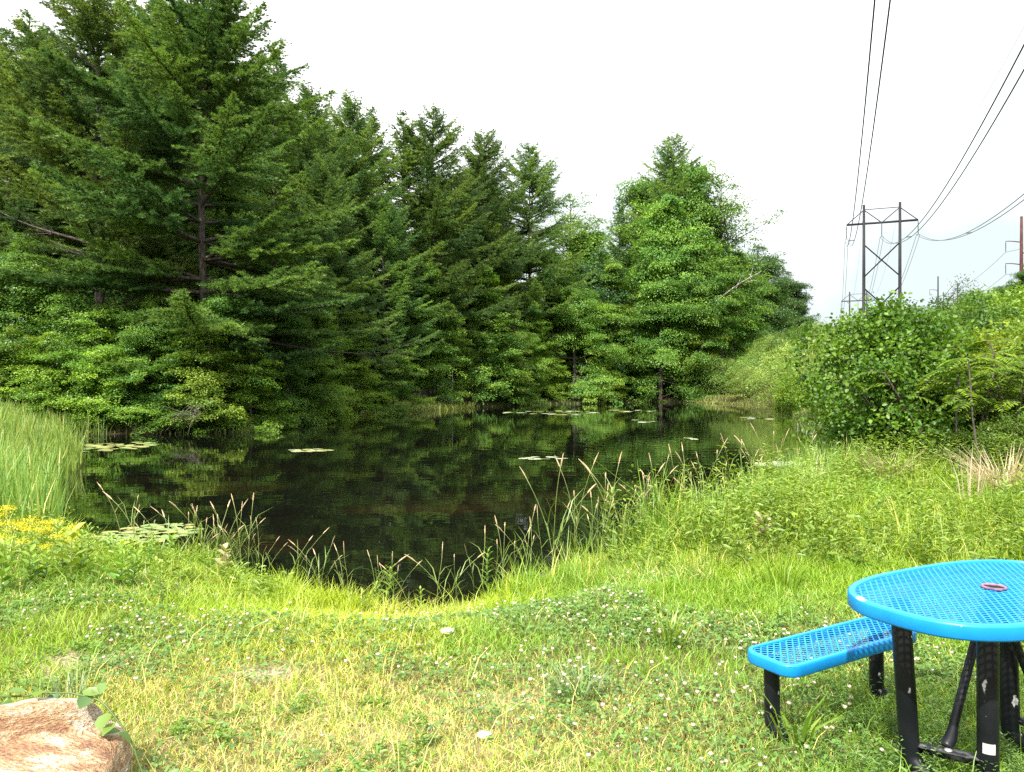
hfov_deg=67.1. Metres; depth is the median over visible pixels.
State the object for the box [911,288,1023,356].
shrub
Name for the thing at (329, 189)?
pine tree
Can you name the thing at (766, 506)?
bank weeds
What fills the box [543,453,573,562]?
seed stalk
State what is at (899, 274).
transmission tower
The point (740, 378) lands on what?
shrub
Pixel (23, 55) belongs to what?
pine tree
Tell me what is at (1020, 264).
utility pole
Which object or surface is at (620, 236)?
pine tree
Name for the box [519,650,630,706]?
grass tuft
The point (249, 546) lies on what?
seed stalk
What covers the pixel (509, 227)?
pine tree
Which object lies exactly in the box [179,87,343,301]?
pine tree
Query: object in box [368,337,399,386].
oak tree
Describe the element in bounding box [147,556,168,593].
leafy plant
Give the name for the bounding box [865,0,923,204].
shield wire
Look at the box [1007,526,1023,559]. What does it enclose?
leafy plant
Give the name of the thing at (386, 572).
seed stalk
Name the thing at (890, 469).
leafy plant
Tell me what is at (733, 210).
broadleaf tree
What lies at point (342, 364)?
oak tree
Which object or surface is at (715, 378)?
shrub
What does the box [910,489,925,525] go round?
leafy plant
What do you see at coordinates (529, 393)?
maple tree
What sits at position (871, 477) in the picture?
leafy plant
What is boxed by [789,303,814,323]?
oak tree
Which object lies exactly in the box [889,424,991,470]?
shrub
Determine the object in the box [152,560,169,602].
leafy plant
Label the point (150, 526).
seed stalk
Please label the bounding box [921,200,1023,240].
power cable
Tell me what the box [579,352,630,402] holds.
maple tree
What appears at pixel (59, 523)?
leafy plant
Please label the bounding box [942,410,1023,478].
shrub
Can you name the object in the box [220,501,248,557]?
seed stalk
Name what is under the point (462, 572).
seed stalk
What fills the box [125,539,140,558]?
leafy plant
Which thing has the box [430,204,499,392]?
pine tree
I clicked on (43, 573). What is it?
leafy plant
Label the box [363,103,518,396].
pine tree
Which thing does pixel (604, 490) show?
seed stalk
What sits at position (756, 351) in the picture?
shrub
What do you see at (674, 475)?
seed stalk
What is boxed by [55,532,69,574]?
leafy plant
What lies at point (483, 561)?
seed stalk
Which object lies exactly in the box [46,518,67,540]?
wildflower
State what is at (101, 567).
leafy plant
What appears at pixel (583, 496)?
seed stalk
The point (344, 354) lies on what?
oak tree
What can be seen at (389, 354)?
oak tree
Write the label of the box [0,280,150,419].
maple tree
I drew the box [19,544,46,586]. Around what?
leafy plant
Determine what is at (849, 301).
transmission tower
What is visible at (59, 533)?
wildflower
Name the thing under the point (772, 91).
sky
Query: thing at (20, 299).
maple tree
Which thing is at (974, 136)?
power cable
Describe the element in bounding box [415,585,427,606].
leafy plant
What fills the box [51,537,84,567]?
wildflower
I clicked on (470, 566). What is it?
seed stalk
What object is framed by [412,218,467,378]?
pine tree
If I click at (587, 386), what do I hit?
maple tree
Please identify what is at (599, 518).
seed stalk
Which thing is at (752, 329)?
broadleaf tree
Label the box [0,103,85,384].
pine tree
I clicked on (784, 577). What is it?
grass tuft
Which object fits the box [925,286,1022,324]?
shrub
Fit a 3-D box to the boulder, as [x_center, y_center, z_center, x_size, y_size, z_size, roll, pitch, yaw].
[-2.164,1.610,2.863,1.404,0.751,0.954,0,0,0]
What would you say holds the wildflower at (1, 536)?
on the ground at (460, 691)
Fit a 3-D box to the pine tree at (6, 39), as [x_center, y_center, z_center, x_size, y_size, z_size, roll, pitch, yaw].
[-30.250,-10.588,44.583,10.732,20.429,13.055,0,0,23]
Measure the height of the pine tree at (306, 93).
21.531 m
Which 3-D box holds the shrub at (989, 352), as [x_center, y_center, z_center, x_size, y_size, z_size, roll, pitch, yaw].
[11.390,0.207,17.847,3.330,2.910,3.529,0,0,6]
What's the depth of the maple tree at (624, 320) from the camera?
80.96 m
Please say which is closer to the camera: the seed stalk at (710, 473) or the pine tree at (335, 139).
the seed stalk at (710, 473)
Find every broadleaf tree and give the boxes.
[515,191,631,363]
[520,249,583,386]
[525,228,638,365]
[585,222,632,277]
[606,176,681,327]
[612,192,730,394]
[640,157,751,376]
[651,229,746,395]
[664,168,786,370]
[718,250,779,380]
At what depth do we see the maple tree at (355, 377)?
45.35 m
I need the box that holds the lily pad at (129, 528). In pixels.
[120,527,138,529]
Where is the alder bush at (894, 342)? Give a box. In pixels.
[775,290,1022,465]
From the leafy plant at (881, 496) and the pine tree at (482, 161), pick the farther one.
the pine tree at (482, 161)
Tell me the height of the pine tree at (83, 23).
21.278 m
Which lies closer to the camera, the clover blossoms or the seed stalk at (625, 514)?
the clover blossoms
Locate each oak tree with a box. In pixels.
[71,290,138,352]
[86,291,161,393]
[119,293,183,390]
[234,316,304,397]
[327,307,365,397]
[332,317,371,394]
[341,318,388,394]
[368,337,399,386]
[376,336,405,386]
[396,321,461,378]
[410,277,473,378]
[445,368,479,377]
[561,245,646,398]
[731,243,800,357]
[770,268,823,331]
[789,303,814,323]
[995,280,1018,296]
[999,263,1023,299]
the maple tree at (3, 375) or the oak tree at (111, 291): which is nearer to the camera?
the maple tree at (3, 375)
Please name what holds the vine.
on the boulder
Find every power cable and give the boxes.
[845,0,875,245]
[848,0,890,244]
[880,44,1023,243]
[887,69,1023,242]
[916,194,1023,240]
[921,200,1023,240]
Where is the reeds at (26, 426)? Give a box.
[0,396,112,480]
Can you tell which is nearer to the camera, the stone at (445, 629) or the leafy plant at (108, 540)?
the stone at (445, 629)
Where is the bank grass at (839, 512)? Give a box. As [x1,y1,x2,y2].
[1,442,1023,617]
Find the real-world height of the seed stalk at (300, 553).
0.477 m
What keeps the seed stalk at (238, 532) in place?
on the ground at (460, 691)
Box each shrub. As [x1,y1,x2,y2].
[692,355,749,394]
[717,369,756,394]
[722,365,777,396]
[727,351,783,388]
[736,339,826,408]
[738,332,812,373]
[740,345,766,355]
[769,369,822,409]
[771,321,824,360]
[778,310,867,383]
[795,320,833,333]
[822,312,933,380]
[833,320,1004,416]
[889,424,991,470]
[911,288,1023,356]
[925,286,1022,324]
[931,271,983,312]
[939,280,1023,337]
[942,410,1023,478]
[944,335,1023,406]
[948,360,1022,430]
[951,370,1023,444]
[958,314,1023,385]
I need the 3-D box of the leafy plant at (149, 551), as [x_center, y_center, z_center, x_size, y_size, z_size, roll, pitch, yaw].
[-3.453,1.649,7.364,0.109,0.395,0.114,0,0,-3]
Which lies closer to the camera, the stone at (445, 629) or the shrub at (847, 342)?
the stone at (445, 629)
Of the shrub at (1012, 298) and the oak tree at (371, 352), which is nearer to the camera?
the shrub at (1012, 298)
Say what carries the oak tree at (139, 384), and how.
on the ground at (460, 691)
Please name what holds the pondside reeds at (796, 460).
on the ground at (460, 691)
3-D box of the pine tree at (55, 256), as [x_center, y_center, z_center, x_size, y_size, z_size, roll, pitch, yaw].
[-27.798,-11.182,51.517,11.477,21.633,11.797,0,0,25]
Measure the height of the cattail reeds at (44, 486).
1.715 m
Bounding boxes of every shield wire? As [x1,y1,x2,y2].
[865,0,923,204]
[911,27,1023,197]
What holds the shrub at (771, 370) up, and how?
on the ground at (460, 691)
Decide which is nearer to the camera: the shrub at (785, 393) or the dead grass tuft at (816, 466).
the dead grass tuft at (816, 466)
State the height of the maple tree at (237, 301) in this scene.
7.002 m
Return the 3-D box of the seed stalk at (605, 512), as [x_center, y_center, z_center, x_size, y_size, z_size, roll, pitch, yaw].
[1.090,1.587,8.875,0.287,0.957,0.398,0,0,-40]
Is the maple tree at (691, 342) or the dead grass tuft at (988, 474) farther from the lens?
the maple tree at (691, 342)
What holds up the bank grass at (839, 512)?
on the ground at (460, 691)
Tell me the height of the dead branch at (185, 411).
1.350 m
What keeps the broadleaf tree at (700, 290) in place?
on the ground at (460, 691)
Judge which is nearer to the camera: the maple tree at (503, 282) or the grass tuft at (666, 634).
the grass tuft at (666, 634)
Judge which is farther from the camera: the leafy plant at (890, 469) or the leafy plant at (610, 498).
the leafy plant at (890, 469)
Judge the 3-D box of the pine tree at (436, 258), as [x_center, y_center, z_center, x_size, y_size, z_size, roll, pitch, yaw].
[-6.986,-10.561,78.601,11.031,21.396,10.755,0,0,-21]
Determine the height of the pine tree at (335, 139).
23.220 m
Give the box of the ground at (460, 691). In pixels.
[0,343,1023,771]
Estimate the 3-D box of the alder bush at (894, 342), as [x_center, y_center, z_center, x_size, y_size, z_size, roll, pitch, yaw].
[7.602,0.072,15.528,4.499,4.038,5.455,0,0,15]
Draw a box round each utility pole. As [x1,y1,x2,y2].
[929,276,946,304]
[1005,216,1023,278]
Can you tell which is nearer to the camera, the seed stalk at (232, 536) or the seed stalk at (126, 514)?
the seed stalk at (232, 536)
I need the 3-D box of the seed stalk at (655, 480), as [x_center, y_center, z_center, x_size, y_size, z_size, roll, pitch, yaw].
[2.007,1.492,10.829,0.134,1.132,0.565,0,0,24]
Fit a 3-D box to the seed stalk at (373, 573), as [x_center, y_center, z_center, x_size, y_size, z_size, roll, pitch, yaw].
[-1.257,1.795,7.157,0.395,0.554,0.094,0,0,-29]
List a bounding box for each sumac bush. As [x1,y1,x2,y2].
[847,357,1023,463]
[870,339,1023,447]
[960,343,1023,436]
[1009,406,1023,448]
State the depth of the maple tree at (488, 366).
66.23 m
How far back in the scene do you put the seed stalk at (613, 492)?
8.97 m
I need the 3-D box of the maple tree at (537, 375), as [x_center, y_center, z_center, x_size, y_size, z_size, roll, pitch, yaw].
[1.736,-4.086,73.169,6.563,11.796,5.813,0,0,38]
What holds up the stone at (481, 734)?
on the ground at (460, 691)
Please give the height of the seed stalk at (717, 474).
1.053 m
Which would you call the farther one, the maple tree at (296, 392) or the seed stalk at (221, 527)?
the maple tree at (296, 392)
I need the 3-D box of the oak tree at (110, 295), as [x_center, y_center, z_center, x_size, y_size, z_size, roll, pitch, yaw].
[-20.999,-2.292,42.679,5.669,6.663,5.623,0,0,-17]
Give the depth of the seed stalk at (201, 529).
8.53 m
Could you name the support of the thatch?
on the ground at (460, 691)
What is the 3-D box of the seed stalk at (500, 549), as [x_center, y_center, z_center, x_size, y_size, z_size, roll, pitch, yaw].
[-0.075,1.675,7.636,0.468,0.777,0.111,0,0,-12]
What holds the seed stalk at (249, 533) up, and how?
on the ground at (460, 691)
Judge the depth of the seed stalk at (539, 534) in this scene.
8.15 m
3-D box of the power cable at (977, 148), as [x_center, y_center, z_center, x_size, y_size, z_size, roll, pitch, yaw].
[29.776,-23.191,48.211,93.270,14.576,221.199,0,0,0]
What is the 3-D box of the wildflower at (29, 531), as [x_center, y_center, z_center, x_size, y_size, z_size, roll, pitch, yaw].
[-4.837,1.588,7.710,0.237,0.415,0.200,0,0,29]
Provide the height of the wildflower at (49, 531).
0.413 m
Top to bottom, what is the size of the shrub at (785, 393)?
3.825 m
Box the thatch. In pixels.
[0,589,969,771]
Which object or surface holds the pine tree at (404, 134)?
on the ground at (460, 691)
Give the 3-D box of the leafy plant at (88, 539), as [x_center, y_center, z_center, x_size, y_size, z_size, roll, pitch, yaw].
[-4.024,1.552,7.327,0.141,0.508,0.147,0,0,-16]
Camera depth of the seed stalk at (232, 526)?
8.57 m
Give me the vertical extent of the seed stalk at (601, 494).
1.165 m
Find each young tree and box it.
[428,304,473,400]
[455,318,490,401]
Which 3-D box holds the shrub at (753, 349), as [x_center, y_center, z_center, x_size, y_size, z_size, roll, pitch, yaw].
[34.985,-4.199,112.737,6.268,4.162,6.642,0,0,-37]
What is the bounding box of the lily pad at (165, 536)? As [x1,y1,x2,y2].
[160,534,178,537]
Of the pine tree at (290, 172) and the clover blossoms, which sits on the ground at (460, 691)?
the pine tree at (290, 172)
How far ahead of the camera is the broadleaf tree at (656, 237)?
81.80 m
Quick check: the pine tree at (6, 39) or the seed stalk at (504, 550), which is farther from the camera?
the pine tree at (6, 39)
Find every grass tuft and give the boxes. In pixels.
[9,659,125,702]
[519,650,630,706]
[640,601,708,649]
[733,674,844,753]
[747,546,815,590]
[792,450,831,481]
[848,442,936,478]
[939,443,1023,495]
[949,446,988,497]
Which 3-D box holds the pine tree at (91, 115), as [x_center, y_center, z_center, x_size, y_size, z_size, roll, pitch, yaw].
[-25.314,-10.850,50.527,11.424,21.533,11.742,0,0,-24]
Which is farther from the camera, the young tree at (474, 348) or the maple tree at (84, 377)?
the young tree at (474, 348)
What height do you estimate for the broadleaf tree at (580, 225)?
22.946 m
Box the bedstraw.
[744,664,1023,771]
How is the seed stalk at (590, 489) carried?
on the ground at (460, 691)
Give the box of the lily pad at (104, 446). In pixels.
[96,446,113,447]
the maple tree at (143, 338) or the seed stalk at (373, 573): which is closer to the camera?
the seed stalk at (373, 573)
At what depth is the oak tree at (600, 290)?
81.82 m
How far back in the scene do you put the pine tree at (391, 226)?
55.27 m
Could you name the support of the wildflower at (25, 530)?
on the ground at (460, 691)
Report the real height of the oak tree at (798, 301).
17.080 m
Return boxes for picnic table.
[747,559,1023,771]
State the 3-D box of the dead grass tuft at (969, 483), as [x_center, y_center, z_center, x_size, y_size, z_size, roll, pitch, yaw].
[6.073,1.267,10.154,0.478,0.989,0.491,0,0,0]
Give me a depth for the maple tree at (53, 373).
30.00 m
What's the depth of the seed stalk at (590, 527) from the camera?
8.79 m
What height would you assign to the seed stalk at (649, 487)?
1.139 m
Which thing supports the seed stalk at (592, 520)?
on the ground at (460, 691)
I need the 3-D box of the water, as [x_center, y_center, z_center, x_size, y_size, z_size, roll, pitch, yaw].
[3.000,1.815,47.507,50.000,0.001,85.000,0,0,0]
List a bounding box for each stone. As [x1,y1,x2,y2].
[440,628,454,635]
[477,731,491,738]
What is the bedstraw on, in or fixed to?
on the ground at (460, 691)
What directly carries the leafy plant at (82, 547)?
on the ground at (460, 691)
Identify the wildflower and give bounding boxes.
[0,533,9,560]
[1,504,16,530]
[1,505,20,525]
[5,519,25,546]
[14,523,35,545]
[15,538,34,562]
[17,515,39,541]
[19,525,39,545]
[20,519,46,540]
[39,525,53,548]
[41,525,54,546]
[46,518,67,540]
[48,531,69,553]
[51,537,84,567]
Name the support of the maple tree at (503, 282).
on the ground at (460, 691)
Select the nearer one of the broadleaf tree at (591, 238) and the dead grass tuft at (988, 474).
the dead grass tuft at (988, 474)
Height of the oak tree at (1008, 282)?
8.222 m
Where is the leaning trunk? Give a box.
[715,269,761,301]
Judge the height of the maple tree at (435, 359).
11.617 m
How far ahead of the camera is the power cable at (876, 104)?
42.50 m
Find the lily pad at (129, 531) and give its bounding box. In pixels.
[119,530,135,533]
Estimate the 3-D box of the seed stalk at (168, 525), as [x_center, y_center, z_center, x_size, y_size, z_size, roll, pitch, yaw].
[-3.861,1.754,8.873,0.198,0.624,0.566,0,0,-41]
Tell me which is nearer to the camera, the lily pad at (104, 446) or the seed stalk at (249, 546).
the seed stalk at (249, 546)
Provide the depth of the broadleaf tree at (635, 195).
91.55 m
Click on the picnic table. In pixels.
(993, 634)
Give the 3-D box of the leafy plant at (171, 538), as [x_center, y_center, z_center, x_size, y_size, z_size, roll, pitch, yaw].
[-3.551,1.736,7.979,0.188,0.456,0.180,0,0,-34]
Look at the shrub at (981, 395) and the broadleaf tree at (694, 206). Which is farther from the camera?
the broadleaf tree at (694, 206)
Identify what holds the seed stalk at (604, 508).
on the ground at (460, 691)
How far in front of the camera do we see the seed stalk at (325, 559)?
7.60 m
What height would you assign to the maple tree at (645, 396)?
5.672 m
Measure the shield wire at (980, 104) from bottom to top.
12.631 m
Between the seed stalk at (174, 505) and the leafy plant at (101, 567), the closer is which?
the leafy plant at (101, 567)
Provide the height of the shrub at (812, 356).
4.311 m
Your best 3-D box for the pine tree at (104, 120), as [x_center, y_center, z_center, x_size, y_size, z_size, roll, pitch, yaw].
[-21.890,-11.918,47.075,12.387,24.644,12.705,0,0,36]
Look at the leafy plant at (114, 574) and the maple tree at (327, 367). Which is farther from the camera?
the maple tree at (327, 367)
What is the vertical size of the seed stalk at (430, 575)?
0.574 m
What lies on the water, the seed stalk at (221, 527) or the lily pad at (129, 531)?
the lily pad at (129, 531)
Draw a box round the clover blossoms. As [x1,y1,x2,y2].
[2,556,975,770]
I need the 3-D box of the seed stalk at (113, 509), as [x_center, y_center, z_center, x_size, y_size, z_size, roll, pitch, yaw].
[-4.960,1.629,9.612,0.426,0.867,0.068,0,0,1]
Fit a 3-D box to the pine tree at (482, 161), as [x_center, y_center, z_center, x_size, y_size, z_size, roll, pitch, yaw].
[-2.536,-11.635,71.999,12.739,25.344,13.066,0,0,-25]
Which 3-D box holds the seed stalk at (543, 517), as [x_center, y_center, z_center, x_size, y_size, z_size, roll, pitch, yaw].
[0.325,1.470,8.415,0.493,1.195,0.260,0,0,-2]
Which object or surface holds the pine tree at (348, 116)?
on the ground at (460, 691)
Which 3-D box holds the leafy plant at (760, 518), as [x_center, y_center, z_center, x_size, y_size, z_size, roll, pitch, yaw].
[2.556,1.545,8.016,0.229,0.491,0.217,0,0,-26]
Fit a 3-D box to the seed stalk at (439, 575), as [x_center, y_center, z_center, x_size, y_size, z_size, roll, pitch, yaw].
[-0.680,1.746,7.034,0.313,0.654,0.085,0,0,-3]
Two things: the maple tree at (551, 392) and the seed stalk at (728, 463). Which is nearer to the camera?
the seed stalk at (728, 463)
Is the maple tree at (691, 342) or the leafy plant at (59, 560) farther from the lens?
the maple tree at (691, 342)
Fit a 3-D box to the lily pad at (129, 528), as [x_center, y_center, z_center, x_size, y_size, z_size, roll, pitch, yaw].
[-5.241,1.950,10.584,0.241,0.006,0.239,0,0,-37]
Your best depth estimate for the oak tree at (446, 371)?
85.27 m
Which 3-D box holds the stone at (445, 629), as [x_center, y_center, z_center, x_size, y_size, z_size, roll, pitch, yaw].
[-0.435,1.640,5.155,0.103,0.049,0.073,0,0,0]
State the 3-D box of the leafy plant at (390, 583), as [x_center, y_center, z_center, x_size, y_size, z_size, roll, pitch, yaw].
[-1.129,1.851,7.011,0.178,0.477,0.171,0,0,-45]
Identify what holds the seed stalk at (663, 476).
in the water
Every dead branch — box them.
[158,398,215,425]
[173,405,206,428]
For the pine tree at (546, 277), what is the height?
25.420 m
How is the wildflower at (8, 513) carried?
on the ground at (460, 691)
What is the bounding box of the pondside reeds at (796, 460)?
[592,424,896,556]
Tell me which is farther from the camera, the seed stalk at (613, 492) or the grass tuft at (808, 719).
the seed stalk at (613, 492)
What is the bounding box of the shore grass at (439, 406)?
[89,368,831,433]
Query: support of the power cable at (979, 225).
hanging from the transmission tower at (899, 274)
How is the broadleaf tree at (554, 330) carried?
on the ground at (460, 691)
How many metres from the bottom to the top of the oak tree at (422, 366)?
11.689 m
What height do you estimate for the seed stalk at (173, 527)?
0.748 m
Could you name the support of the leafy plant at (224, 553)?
on the ground at (460, 691)
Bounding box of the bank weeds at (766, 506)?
[0,425,1023,612]
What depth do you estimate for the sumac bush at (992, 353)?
14.29 m
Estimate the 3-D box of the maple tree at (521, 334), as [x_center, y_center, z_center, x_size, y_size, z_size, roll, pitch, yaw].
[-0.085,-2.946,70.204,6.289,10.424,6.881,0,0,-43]
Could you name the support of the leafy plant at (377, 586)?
on the ground at (460, 691)
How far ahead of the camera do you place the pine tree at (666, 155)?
86.92 m
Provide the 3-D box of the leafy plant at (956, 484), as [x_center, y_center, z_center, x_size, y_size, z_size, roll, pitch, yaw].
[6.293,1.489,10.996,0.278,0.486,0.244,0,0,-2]
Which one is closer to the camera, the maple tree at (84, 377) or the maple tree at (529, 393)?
the maple tree at (84, 377)
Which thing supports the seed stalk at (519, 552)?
on the ground at (460, 691)
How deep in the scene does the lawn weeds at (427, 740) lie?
4.33 m
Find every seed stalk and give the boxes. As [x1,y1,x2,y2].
[97,482,121,538]
[104,492,151,542]
[133,495,140,539]
[134,507,164,548]
[152,507,189,550]
[162,511,192,550]
[169,501,205,549]
[182,505,209,554]
[186,512,194,551]
[192,504,207,551]
[201,525,243,553]
[206,499,230,554]
[210,502,237,560]
[217,499,247,555]
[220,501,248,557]
[231,494,244,565]
[237,493,268,568]
[244,533,256,559]
[255,519,261,562]
[289,540,319,582]
[290,536,312,571]
[312,536,334,583]
[357,554,408,599]
[360,550,390,598]
[375,551,398,603]
[405,554,449,601]
[424,543,453,602]
[448,552,484,594]
[464,544,473,584]
[472,529,492,585]
[482,517,514,580]
[490,541,505,581]
[495,524,518,577]
[496,525,524,572]
[516,505,535,575]
[519,466,562,565]
[525,521,537,569]
[536,507,551,564]
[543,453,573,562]
[552,483,596,564]
[555,456,578,548]
[562,492,586,553]
[571,454,597,539]
[579,504,596,547]
[580,460,633,527]
[580,497,603,549]
[583,491,607,546]
[584,464,618,539]
[592,498,613,554]
[593,493,608,548]
[595,452,621,550]
[597,473,623,549]
[597,484,620,536]
[601,492,643,547]
[633,463,664,525]
[649,454,661,506]
[660,455,668,496]
[668,444,694,502]
[675,451,696,498]
[680,446,685,510]
[700,438,727,506]
[712,450,723,496]
[721,435,733,491]
[734,435,762,476]
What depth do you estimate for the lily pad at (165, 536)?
10.07 m
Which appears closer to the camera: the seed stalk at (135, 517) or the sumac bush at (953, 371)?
the seed stalk at (135, 517)
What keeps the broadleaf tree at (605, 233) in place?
on the ground at (460, 691)
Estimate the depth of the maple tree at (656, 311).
79.93 m
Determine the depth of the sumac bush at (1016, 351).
14.84 m
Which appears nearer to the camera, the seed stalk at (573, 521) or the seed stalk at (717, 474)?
the seed stalk at (573, 521)
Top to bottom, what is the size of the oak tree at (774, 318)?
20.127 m
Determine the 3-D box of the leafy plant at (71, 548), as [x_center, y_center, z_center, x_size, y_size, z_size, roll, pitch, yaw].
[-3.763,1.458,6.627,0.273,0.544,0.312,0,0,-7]
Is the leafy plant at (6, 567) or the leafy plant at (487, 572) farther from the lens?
the leafy plant at (487, 572)
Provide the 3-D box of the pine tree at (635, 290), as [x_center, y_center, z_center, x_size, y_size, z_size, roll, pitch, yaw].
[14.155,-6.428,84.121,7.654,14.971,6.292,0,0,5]
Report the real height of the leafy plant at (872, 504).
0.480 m
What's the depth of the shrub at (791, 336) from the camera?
80.25 m
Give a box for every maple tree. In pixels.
[0,228,88,403]
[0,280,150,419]
[0,325,63,416]
[0,329,95,425]
[39,326,156,428]
[70,294,239,425]
[73,341,186,433]
[125,337,252,434]
[141,277,302,431]
[146,329,268,432]
[193,350,303,432]
[253,259,341,426]
[272,363,349,420]
[276,288,367,422]
[334,322,398,417]
[355,342,436,414]
[391,261,474,404]
[453,265,530,405]
[455,213,527,388]
[487,297,549,405]
[495,357,537,403]
[516,281,561,399]
[526,347,579,401]
[533,271,645,403]
[562,259,662,393]
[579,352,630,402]
[613,263,737,402]
[625,353,668,401]
[670,290,731,395]
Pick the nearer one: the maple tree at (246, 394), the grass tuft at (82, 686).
the grass tuft at (82, 686)
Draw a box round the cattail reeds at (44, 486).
[0,435,75,526]
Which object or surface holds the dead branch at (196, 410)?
attached to the maple tree at (209, 381)
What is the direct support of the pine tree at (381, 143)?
on the ground at (460, 691)
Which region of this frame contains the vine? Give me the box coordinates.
[0,683,178,771]
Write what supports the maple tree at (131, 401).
on the ground at (460, 691)
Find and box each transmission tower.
[841,291,875,316]
[846,202,919,316]
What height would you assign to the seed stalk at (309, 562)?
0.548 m
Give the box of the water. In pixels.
[40,402,817,615]
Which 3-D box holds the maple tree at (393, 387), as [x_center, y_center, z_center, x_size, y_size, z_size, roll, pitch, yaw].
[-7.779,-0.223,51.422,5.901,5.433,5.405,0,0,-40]
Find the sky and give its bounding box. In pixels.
[0,0,1023,338]
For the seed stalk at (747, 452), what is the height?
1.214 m
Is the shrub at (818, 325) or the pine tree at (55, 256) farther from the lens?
the shrub at (818, 325)
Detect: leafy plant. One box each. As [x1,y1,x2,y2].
[0,536,17,586]
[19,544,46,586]
[31,550,56,580]
[48,519,65,552]
[53,522,92,580]
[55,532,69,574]
[72,529,92,568]
[82,522,96,561]
[88,548,109,586]
[100,539,134,588]
[103,531,116,553]
[113,542,128,580]
[124,547,142,586]
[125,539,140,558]
[143,538,154,564]
[146,531,159,556]
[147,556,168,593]
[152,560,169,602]
[164,532,177,555]
[214,542,231,574]
[371,581,381,604]
[376,564,399,604]
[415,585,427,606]
[479,546,493,586]
[600,487,618,550]
[747,511,771,544]
[785,513,804,540]
[866,465,876,489]
[866,495,879,514]
[872,483,886,512]
[881,457,898,488]
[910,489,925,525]
[945,474,961,497]
[953,516,966,540]
[964,497,983,520]
[994,478,1015,508]
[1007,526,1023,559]
[1014,469,1023,496]
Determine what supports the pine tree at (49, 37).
on the ground at (460, 691)
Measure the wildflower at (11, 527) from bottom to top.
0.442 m
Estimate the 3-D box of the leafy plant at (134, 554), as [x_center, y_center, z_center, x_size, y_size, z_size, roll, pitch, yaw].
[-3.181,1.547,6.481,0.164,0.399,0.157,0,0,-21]
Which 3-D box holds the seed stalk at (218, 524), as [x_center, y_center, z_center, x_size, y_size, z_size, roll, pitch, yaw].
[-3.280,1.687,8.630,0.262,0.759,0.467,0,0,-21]
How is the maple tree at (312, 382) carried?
on the ground at (460, 691)
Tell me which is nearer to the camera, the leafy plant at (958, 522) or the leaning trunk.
the leafy plant at (958, 522)
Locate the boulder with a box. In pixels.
[0,697,132,771]
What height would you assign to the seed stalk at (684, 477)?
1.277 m
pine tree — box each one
[0,0,230,327]
[0,0,435,376]
[0,7,122,341]
[0,26,87,293]
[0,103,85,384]
[3,25,80,340]
[38,65,179,294]
[52,0,231,293]
[55,65,192,291]
[60,43,254,304]
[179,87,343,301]
[182,105,313,330]
[205,44,356,324]
[243,149,405,377]
[257,79,383,369]
[296,88,425,394]
[315,119,379,311]
[338,192,449,380]
[349,105,428,385]
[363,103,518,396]
[365,109,472,392]
[410,178,462,386]
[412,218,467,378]
[418,125,554,395]
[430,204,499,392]
[478,141,597,357]
[482,190,536,347]
[606,196,633,294]
[611,131,750,390]
[619,258,665,377]
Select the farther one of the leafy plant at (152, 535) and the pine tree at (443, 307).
the pine tree at (443, 307)
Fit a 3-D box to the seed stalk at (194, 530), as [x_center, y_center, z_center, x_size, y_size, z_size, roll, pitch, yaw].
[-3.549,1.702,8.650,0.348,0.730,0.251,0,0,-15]
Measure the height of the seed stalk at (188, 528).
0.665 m
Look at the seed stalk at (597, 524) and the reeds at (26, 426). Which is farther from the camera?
the reeds at (26, 426)
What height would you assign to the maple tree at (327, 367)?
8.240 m
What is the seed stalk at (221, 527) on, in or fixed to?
on the ground at (460, 691)
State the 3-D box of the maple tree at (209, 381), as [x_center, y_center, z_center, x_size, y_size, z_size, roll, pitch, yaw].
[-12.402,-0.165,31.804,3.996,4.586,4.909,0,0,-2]
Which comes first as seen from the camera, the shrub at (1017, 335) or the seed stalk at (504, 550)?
the seed stalk at (504, 550)
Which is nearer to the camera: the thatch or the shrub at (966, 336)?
the thatch
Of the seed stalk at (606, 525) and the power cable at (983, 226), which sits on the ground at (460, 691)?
the seed stalk at (606, 525)
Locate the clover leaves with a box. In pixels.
[0,557,1023,771]
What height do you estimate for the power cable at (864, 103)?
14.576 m
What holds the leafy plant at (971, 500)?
on the ground at (460, 691)
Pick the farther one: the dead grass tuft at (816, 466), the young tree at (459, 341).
the young tree at (459, 341)
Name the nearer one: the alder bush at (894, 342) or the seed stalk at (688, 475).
the seed stalk at (688, 475)
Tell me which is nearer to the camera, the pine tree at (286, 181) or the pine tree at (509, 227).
the pine tree at (286, 181)
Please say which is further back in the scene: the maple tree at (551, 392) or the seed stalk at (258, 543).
the maple tree at (551, 392)
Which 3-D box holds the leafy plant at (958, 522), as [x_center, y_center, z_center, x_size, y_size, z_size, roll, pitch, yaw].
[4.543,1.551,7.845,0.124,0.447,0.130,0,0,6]
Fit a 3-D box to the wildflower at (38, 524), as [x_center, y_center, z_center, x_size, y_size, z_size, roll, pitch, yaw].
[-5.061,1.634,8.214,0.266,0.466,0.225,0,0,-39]
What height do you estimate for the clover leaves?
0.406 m
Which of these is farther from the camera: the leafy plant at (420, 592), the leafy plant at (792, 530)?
the leafy plant at (792, 530)
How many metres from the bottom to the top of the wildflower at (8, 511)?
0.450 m
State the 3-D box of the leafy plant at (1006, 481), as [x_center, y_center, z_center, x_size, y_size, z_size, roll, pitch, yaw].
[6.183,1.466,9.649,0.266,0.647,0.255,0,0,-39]
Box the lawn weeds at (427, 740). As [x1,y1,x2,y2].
[0,572,1023,771]
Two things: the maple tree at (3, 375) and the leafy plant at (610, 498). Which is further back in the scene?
the maple tree at (3, 375)
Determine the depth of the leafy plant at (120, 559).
6.60 m

